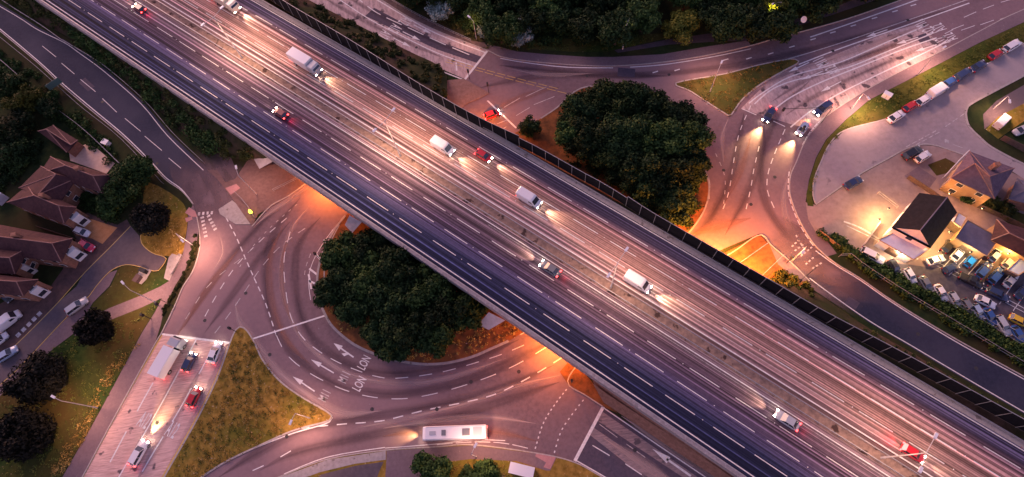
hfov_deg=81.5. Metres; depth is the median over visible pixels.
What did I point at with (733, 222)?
road
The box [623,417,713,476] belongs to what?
tyre wear
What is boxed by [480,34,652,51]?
grass tufts
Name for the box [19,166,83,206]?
house
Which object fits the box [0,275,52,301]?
house
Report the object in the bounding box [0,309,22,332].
van
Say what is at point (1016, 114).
garden lawn
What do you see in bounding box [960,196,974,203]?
bush
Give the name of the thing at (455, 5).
tree
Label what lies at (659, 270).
lane line
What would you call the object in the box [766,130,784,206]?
lane line
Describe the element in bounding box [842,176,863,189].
car
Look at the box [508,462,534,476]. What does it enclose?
bus shelter
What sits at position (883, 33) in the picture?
lane line
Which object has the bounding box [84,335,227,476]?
approach road
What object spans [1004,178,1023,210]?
outbuilding
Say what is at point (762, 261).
footway
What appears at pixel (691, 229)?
kerb
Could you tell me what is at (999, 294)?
parked car
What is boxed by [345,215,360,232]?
paved slope
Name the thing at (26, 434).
tree
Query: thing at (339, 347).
road arrow
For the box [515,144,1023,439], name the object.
verge strip
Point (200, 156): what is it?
ground
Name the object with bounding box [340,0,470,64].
lane line
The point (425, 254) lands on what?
lane line
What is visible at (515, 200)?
road studs
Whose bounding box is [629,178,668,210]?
tree
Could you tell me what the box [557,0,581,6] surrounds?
tree
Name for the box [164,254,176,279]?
footway
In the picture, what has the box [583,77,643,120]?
tree
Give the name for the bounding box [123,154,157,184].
tree
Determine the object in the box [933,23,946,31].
road lettering
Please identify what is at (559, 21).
tree
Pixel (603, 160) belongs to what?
tree
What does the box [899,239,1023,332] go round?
car park
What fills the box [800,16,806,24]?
road sign
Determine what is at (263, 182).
footway
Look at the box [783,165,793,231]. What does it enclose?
tyre wear
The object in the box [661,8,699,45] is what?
tree
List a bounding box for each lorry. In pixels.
[147,336,186,378]
[213,0,240,13]
[286,46,321,75]
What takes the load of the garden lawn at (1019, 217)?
on the forecourt at (864, 205)
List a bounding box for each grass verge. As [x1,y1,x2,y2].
[0,265,176,476]
[141,183,187,255]
[165,328,331,476]
[520,34,672,51]
[677,59,798,115]
[806,23,1023,205]
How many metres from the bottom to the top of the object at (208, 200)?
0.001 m
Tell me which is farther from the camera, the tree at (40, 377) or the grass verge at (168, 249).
the grass verge at (168, 249)
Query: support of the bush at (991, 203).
on the forecourt at (864, 205)
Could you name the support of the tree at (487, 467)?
on the ground at (563, 468)
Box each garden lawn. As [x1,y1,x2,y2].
[928,158,955,175]
[986,104,1023,138]
[995,209,1023,225]
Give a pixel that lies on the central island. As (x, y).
(544, 140)
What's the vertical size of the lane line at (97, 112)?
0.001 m
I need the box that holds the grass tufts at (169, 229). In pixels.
[145,185,182,252]
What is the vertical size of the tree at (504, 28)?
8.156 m
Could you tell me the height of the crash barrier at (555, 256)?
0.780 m
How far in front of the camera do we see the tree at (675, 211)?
123.58 m
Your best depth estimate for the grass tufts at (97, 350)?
121.62 m
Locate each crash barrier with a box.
[2,0,63,41]
[145,0,904,476]
[156,0,922,476]
[254,0,1023,448]
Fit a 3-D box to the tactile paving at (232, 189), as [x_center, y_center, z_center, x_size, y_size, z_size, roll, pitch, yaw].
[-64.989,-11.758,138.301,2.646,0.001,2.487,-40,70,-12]
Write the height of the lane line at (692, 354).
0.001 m
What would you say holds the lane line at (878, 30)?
on the road at (733, 222)
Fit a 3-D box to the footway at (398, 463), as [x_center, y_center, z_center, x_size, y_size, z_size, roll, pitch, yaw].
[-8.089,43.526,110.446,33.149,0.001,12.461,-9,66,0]
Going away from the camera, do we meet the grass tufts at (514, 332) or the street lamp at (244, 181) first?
the grass tufts at (514, 332)
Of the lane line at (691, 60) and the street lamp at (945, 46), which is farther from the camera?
the lane line at (691, 60)
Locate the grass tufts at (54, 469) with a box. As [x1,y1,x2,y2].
[50,344,139,474]
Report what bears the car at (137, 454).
on the approach road at (128, 417)
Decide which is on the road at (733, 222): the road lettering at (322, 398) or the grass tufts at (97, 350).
the road lettering at (322, 398)
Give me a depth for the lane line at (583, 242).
118.73 m
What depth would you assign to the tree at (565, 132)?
131.03 m
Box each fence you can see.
[0,37,163,183]
[37,226,75,239]
[60,111,118,162]
[63,40,201,160]
[392,0,470,40]
[819,230,840,246]
[838,253,1022,365]
[861,221,880,246]
[906,175,940,195]
[939,293,1023,342]
[969,202,1023,227]
[1000,136,1023,151]
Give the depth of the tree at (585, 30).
143.10 m
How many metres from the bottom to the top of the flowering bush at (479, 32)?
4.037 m
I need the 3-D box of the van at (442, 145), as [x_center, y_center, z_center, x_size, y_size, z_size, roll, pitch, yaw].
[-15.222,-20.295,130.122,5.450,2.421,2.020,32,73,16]
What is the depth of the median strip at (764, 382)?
118.62 m
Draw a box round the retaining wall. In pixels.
[592,379,733,476]
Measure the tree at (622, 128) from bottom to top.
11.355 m
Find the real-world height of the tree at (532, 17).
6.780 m
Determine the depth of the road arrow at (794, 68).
141.36 m
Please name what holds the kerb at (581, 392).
on the road at (733, 222)
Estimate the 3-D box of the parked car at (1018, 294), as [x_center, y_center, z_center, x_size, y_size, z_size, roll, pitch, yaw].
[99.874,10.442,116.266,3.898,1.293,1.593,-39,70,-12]
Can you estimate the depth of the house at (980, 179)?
120.86 m
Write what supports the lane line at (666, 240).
on the motorway
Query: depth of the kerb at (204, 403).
118.84 m
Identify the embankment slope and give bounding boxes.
[13,0,266,160]
[284,0,446,98]
[779,284,1000,405]
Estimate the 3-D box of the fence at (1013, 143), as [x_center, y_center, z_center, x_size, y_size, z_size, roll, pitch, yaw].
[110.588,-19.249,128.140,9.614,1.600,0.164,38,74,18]
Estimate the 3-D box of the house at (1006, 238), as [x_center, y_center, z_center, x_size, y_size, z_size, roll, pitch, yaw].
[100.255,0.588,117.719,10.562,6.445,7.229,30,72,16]
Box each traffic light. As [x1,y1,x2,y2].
[154,299,172,305]
[782,107,832,122]
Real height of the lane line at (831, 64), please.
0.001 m
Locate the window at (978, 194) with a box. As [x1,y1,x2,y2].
[974,192,983,196]
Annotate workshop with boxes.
[950,220,995,258]
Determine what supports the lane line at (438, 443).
on the road at (733, 222)
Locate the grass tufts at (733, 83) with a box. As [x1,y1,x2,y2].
[689,61,783,112]
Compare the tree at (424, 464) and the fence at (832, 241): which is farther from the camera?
the fence at (832, 241)
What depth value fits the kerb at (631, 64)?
145.92 m
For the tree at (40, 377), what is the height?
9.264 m
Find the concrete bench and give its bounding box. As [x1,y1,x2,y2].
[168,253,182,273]
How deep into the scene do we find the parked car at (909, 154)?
129.06 m
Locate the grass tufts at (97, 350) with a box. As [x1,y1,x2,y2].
[1,305,155,476]
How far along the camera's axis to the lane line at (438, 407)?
115.65 m
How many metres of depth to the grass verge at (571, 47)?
147.82 m
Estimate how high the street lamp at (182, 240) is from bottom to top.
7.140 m
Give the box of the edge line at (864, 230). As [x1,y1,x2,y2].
[844,221,917,258]
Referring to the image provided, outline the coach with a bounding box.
[422,424,487,441]
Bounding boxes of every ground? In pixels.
[0,0,1023,476]
[0,32,198,476]
[284,445,599,476]
[395,0,897,56]
[806,20,1023,375]
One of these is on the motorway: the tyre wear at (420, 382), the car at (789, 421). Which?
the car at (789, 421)
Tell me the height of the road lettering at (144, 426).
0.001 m
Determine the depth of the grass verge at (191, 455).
117.24 m
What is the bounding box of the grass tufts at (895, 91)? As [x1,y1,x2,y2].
[810,24,1023,190]
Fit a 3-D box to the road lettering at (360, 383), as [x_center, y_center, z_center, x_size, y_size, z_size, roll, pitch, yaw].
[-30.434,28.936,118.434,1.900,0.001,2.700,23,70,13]
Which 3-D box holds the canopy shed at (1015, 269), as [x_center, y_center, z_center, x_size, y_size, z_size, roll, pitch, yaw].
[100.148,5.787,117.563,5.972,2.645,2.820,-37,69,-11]
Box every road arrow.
[294,377,314,391]
[312,360,333,372]
[334,343,353,356]
[653,449,690,476]
[789,62,808,71]
[802,71,822,79]
[822,81,840,90]
[916,44,936,50]
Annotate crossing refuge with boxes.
[219,201,249,223]
[770,246,809,281]
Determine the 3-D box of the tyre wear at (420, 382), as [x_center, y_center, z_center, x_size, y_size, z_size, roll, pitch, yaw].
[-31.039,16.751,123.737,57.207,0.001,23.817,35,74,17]
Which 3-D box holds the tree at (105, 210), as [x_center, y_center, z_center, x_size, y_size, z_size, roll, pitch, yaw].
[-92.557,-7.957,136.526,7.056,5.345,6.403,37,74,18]
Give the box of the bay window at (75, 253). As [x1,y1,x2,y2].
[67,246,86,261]
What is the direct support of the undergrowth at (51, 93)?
on the ground at (11, 215)
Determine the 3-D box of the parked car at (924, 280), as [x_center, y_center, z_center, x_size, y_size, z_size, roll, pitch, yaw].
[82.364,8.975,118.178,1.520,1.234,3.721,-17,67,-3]
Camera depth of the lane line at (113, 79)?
153.30 m
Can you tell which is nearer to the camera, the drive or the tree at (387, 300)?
the tree at (387, 300)
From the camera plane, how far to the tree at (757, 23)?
138.72 m
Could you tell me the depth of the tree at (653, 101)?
130.90 m
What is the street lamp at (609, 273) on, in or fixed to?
on the median strip at (764, 382)
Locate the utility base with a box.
[138,269,150,283]
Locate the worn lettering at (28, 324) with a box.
[15,311,41,336]
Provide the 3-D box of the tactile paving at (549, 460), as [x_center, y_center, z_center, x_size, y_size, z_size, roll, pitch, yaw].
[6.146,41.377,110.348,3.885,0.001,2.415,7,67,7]
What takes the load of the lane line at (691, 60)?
on the road at (733, 222)
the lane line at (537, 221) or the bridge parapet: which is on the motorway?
the lane line at (537, 221)
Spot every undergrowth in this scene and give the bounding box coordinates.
[0,48,119,165]
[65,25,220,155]
[77,191,125,224]
[162,233,199,315]
[289,0,447,96]
[404,0,476,37]
[449,10,654,47]
[563,159,704,229]
[768,269,814,293]
[783,281,1023,417]
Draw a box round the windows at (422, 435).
[422,435,481,440]
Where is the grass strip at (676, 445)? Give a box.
[593,384,730,476]
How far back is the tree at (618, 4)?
145.43 m
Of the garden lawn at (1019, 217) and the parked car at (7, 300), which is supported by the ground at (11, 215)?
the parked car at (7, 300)
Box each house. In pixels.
[0,225,86,268]
[0,250,38,278]
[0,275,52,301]
[6,187,90,228]
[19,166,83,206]
[44,156,111,194]
[882,193,956,248]
[939,151,1014,207]
[987,219,1023,260]
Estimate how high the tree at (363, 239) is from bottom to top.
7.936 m
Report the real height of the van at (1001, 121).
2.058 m
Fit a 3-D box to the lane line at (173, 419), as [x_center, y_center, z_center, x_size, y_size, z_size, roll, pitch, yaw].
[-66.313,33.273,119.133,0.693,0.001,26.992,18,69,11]
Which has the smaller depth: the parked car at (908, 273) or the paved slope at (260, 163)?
the parked car at (908, 273)
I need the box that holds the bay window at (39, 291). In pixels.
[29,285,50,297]
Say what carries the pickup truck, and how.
on the car park
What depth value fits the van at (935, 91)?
133.83 m
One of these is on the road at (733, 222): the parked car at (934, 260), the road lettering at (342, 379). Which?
the road lettering at (342, 379)
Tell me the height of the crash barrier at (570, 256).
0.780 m
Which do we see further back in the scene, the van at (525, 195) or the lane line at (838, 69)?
the lane line at (838, 69)
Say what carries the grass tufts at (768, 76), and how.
on the grass verge at (747, 84)
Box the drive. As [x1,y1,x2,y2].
[76,219,116,243]
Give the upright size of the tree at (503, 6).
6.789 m
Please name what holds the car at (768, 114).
on the approach road at (809, 99)
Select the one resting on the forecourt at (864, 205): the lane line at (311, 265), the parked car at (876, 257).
the parked car at (876, 257)
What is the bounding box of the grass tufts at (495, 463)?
[449,460,539,476]
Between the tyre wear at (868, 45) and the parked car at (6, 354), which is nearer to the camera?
the parked car at (6, 354)
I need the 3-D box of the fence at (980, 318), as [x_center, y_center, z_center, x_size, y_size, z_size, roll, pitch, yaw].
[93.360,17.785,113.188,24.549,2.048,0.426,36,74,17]
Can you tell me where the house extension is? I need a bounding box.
[874,233,929,262]
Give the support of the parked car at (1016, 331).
on the car park
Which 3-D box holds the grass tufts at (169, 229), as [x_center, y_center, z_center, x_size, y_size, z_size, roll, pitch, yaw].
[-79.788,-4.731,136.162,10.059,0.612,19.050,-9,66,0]
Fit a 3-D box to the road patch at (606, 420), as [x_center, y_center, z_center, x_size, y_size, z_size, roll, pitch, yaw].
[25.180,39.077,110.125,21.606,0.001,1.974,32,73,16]
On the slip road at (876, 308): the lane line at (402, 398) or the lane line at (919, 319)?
the lane line at (919, 319)
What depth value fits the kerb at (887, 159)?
129.91 m
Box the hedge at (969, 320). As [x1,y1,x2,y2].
[816,227,1023,366]
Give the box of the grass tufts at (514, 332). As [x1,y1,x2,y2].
[329,309,518,361]
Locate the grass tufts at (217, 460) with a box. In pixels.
[180,340,315,475]
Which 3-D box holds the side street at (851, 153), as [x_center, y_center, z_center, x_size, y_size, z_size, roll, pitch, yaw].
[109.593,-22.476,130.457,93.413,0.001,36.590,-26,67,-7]
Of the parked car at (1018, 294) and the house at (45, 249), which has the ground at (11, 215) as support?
the house at (45, 249)
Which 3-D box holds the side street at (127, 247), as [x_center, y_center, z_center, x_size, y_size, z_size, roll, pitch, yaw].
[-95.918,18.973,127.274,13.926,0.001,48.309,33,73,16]
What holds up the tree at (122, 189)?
on the ground at (11, 215)
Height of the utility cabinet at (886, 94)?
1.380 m
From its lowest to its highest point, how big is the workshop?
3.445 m
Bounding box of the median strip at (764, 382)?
[142,0,920,476]
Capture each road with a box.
[0,4,209,204]
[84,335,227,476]
[163,0,1023,476]
[310,0,485,77]
[574,408,710,476]
[741,24,944,128]
[816,257,1023,413]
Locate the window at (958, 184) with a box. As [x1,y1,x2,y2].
[955,182,964,187]
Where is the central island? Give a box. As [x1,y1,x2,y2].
[318,87,707,362]
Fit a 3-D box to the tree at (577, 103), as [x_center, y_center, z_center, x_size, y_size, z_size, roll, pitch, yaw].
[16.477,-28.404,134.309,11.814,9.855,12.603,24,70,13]
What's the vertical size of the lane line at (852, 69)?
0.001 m
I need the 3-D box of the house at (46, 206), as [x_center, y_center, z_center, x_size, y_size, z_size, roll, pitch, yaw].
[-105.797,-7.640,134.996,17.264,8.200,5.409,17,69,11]
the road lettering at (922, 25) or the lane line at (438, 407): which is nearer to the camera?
the lane line at (438, 407)
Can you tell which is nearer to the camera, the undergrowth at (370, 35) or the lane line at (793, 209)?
the lane line at (793, 209)
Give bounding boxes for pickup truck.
[957,271,983,288]
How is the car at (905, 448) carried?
on the motorway
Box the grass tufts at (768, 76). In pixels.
[684,59,794,115]
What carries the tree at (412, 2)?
on the ground at (666, 8)
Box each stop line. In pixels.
[161,333,228,343]
[253,315,324,338]
[464,50,487,78]
[487,101,516,127]
[574,407,604,460]
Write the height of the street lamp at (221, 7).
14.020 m
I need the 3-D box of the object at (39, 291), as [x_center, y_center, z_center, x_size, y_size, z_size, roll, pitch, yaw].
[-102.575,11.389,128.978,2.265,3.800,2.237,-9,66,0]
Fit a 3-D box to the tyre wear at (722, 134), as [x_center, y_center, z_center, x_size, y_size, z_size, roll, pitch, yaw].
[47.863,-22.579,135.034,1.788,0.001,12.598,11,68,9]
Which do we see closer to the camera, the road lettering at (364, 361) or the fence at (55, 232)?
the road lettering at (364, 361)
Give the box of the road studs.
[131,10,965,469]
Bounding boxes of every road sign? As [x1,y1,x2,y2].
[45,77,62,90]
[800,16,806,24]
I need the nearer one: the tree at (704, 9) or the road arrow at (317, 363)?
the road arrow at (317, 363)
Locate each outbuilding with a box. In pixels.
[38,125,84,156]
[947,212,966,233]
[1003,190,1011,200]
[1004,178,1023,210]
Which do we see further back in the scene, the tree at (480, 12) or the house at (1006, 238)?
the tree at (480, 12)
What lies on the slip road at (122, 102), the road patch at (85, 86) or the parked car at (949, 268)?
the road patch at (85, 86)
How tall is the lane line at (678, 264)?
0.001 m
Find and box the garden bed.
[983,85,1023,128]
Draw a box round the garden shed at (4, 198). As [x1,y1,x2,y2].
[0,192,8,205]
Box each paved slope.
[254,158,272,168]
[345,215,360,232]
[481,313,504,329]
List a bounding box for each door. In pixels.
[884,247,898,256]
[947,221,960,233]
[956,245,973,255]
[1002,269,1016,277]
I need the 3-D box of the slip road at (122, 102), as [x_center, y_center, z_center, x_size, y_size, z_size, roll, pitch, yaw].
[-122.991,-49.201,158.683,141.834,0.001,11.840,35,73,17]
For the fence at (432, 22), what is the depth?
153.58 m
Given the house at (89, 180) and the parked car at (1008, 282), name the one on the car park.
the parked car at (1008, 282)
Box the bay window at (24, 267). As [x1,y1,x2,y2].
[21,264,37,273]
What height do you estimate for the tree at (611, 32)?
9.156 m
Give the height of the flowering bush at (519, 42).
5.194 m
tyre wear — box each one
[139,365,202,476]
[151,373,176,425]
[180,346,226,444]
[235,303,381,414]
[255,192,297,225]
[274,310,292,347]
[281,204,501,383]
[358,375,558,427]
[386,416,535,427]
[388,431,533,440]
[508,68,590,74]
[602,437,655,469]
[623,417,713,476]
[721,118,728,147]
[747,27,916,95]
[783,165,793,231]
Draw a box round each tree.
[0,71,31,100]
[0,82,43,113]
[0,107,37,146]
[0,136,37,180]
[0,349,71,408]
[0,405,57,463]
[34,97,63,119]
[71,307,115,346]
[94,189,121,218]
[100,155,151,208]
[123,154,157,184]
[129,201,171,235]
[215,135,227,152]
[312,264,361,308]
[319,230,359,275]
[333,287,373,327]
[346,249,397,307]
[348,228,378,264]
[358,319,385,349]
[359,281,408,330]
[371,233,397,255]
[374,244,423,293]
[374,319,411,362]
[379,309,431,351]
[401,0,423,7]
[402,263,455,318]
[409,449,452,476]
[415,321,455,358]
[420,289,470,338]
[425,0,445,6]
[443,291,488,330]
[445,0,473,10]
[457,463,485,476]
[462,0,498,29]
[472,457,499,476]
[479,10,522,46]
[492,0,524,16]
[517,5,547,36]
[520,0,543,8]
[528,0,563,21]
[542,0,582,35]
[553,111,582,146]
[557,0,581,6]
[557,88,609,127]
[563,113,614,162]
[566,7,607,45]
[583,0,616,15]
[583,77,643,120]
[589,139,630,176]
[594,7,639,46]
[601,108,649,162]
[603,144,670,194]
[608,0,643,17]
[625,0,662,34]
[625,81,669,123]
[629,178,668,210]
[630,117,694,159]
[645,148,694,200]
[649,181,697,225]
[657,99,709,138]
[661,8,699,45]
[668,0,701,10]
[669,118,716,156]
[676,143,712,185]
[692,0,736,31]
[705,3,749,44]
[726,0,748,10]
[736,0,765,6]
[739,2,781,41]
[752,0,789,13]
[766,8,801,43]
[772,0,808,11]
[795,0,842,23]
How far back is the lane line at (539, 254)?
118.77 m
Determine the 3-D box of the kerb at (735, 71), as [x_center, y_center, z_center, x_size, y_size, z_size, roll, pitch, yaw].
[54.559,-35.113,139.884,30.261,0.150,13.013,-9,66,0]
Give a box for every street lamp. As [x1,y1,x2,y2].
[50,395,97,407]
[120,280,154,301]
[176,233,192,244]
[200,5,242,57]
[235,165,256,194]
[288,413,309,424]
[372,107,400,156]
[606,247,628,287]
[880,432,938,473]
[917,45,946,74]
[993,96,1010,108]
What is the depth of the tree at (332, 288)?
121.38 m
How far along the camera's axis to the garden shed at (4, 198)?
140.15 m
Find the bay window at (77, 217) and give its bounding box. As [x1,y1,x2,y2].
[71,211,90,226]
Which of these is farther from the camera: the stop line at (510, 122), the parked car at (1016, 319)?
the stop line at (510, 122)
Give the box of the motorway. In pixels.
[43,0,1023,476]
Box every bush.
[424,0,454,21]
[476,25,484,37]
[509,18,533,47]
[517,114,541,137]
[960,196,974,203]
[981,196,1002,210]
[996,200,1018,219]
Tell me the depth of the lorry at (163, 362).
120.18 m
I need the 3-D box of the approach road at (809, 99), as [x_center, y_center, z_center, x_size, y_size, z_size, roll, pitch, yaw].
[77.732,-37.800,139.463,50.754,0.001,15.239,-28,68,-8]
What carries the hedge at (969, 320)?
on the ground at (977, 110)
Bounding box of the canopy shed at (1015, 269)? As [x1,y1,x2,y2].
[1002,258,1023,277]
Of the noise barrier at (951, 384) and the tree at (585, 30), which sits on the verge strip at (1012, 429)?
the noise barrier at (951, 384)
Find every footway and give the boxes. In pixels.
[0,270,116,395]
[63,205,198,476]
[75,281,168,334]
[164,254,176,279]
[208,159,304,225]
[282,451,385,476]
[383,0,487,49]
[385,445,555,476]
[447,79,488,107]
[488,41,749,65]
[560,363,616,412]
[615,0,872,52]
[725,236,803,285]
[790,10,1023,255]
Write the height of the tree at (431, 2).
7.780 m
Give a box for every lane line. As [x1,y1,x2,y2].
[0,6,202,169]
[0,29,192,202]
[47,0,753,476]
[69,0,786,475]
[83,335,161,476]
[92,0,822,476]
[110,347,173,461]
[115,0,857,476]
[118,340,195,476]
[135,0,889,476]
[142,358,206,471]
[162,343,228,476]
[163,0,932,476]
[177,1,876,430]
[185,0,965,476]
[200,216,206,237]
[205,218,286,315]
[207,0,999,476]
[207,215,216,230]
[215,228,304,332]
[226,218,275,334]
[240,6,1020,468]
[252,0,1023,450]
[259,417,332,446]
[276,335,545,398]
[283,233,523,378]
[284,447,384,473]
[303,358,560,428]
[308,231,331,299]
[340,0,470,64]
[360,0,468,54]
[388,439,504,447]
[437,442,527,448]
[447,59,557,88]
[447,62,563,92]
[489,225,883,476]
[500,58,612,67]
[535,389,566,448]
[554,400,583,452]
[577,461,604,476]
[604,408,705,476]
[630,48,750,67]
[723,105,750,208]
[749,29,916,103]
[754,34,930,103]
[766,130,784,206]
[775,38,935,107]
[788,0,965,58]
[788,172,812,244]
[790,42,944,126]
[799,3,969,64]
[809,278,1023,411]
[810,0,916,36]
[816,251,1023,378]
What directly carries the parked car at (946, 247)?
on the car park
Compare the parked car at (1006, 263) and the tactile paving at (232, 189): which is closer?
the parked car at (1006, 263)
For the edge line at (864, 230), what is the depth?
124.18 m
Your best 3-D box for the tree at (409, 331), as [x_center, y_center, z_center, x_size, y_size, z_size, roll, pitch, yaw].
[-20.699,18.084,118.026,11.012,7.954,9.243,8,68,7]
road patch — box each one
[79,78,94,90]
[366,8,480,62]
[591,428,665,476]
[598,412,696,476]
[617,68,634,77]
[845,296,858,309]
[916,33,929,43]
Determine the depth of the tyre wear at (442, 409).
115.42 m
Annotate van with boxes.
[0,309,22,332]
[430,135,454,155]
[516,186,541,208]
[623,269,651,293]
[925,82,948,99]
[992,113,1011,129]
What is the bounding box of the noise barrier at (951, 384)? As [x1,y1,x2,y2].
[271,0,1023,431]
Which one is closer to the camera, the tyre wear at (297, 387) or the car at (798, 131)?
the tyre wear at (297, 387)
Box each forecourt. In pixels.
[0,213,129,351]
[806,145,1023,339]
[905,167,936,187]
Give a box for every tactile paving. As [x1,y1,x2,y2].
[185,207,196,216]
[226,184,239,194]
[536,454,555,468]
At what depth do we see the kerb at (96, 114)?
149.61 m
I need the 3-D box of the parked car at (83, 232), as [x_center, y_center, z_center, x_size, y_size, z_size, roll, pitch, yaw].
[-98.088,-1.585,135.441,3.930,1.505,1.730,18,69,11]
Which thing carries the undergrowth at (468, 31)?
on the ground at (666, 8)
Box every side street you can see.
[0,226,165,383]
[319,462,382,476]
[814,44,1023,202]
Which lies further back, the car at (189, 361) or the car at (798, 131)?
the car at (798, 131)
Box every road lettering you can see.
[136,412,151,428]
[164,421,179,438]
[318,389,330,401]
[338,371,350,383]
[352,376,366,391]
[357,355,370,369]
[398,16,411,25]
[813,57,827,67]
[825,65,838,74]
[914,19,928,28]
[922,26,935,35]
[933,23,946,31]
[935,36,949,44]
[943,32,957,41]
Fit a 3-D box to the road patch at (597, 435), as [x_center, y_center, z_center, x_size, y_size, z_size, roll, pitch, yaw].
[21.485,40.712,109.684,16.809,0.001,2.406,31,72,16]
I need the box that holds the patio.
[69,144,114,173]
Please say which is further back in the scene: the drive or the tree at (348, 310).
the drive
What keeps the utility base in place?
on the grass verge at (117, 292)
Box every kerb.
[0,31,192,203]
[82,217,200,476]
[164,326,239,476]
[201,326,332,476]
[252,184,304,226]
[279,444,601,476]
[316,215,508,365]
[377,0,484,52]
[382,0,900,66]
[541,85,709,232]
[567,368,602,406]
[675,58,798,115]
[727,234,809,280]
[789,9,1023,376]
[812,43,1023,203]
[816,143,965,204]
[964,74,1023,164]
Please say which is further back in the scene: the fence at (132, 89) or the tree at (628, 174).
the fence at (132, 89)
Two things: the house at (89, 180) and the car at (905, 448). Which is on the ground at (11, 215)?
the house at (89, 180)
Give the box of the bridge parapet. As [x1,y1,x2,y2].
[35,0,745,476]
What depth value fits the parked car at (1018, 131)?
129.75 m
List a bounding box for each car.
[0,331,8,344]
[0,345,18,362]
[1,297,13,302]
[64,296,88,315]
[73,226,90,237]
[78,238,95,251]
[127,439,149,466]
[132,3,145,13]
[181,352,196,371]
[185,386,201,407]
[206,342,222,363]
[272,107,288,119]
[474,148,492,162]
[483,109,500,119]
[539,260,561,276]
[762,105,776,122]
[773,409,801,431]
[795,121,810,136]
[813,99,833,116]
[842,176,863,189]
[860,246,885,263]
[886,110,905,123]
[887,258,901,273]
[899,442,925,462]
[901,100,918,112]
[901,145,923,160]
[903,267,916,283]
[913,150,931,163]
[915,94,930,106]
[917,274,933,291]
[925,254,945,265]
[932,283,948,301]
[940,239,953,253]
[941,262,959,273]
[943,77,956,86]
[947,291,961,307]
[949,248,964,261]
[952,67,973,81]
[960,297,973,313]
[963,255,977,267]
[969,59,987,72]
[972,303,985,319]
[973,293,996,308]
[974,261,993,279]
[982,307,997,325]
[984,285,1009,301]
[986,266,1003,284]
[987,49,1004,60]
[987,251,1001,262]
[996,314,1011,336]
[1000,258,1014,268]
[1001,39,1021,52]
[1001,275,1018,288]
[1008,313,1023,327]
[1010,324,1023,343]
[1012,125,1023,136]
[1012,284,1023,300]
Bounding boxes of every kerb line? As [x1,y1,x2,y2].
[0,235,165,384]
[16,226,130,344]
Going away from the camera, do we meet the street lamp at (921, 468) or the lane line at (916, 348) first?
the street lamp at (921, 468)
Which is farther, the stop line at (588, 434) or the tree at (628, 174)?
the tree at (628, 174)
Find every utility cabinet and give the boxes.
[100,139,111,145]
[132,273,142,282]
[138,267,148,273]
[881,90,892,99]
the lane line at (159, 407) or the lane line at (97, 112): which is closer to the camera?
the lane line at (159, 407)
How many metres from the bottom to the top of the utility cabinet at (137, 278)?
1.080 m
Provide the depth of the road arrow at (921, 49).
141.17 m
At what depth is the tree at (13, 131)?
144.65 m
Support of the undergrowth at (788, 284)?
on the embankment slope at (820, 301)

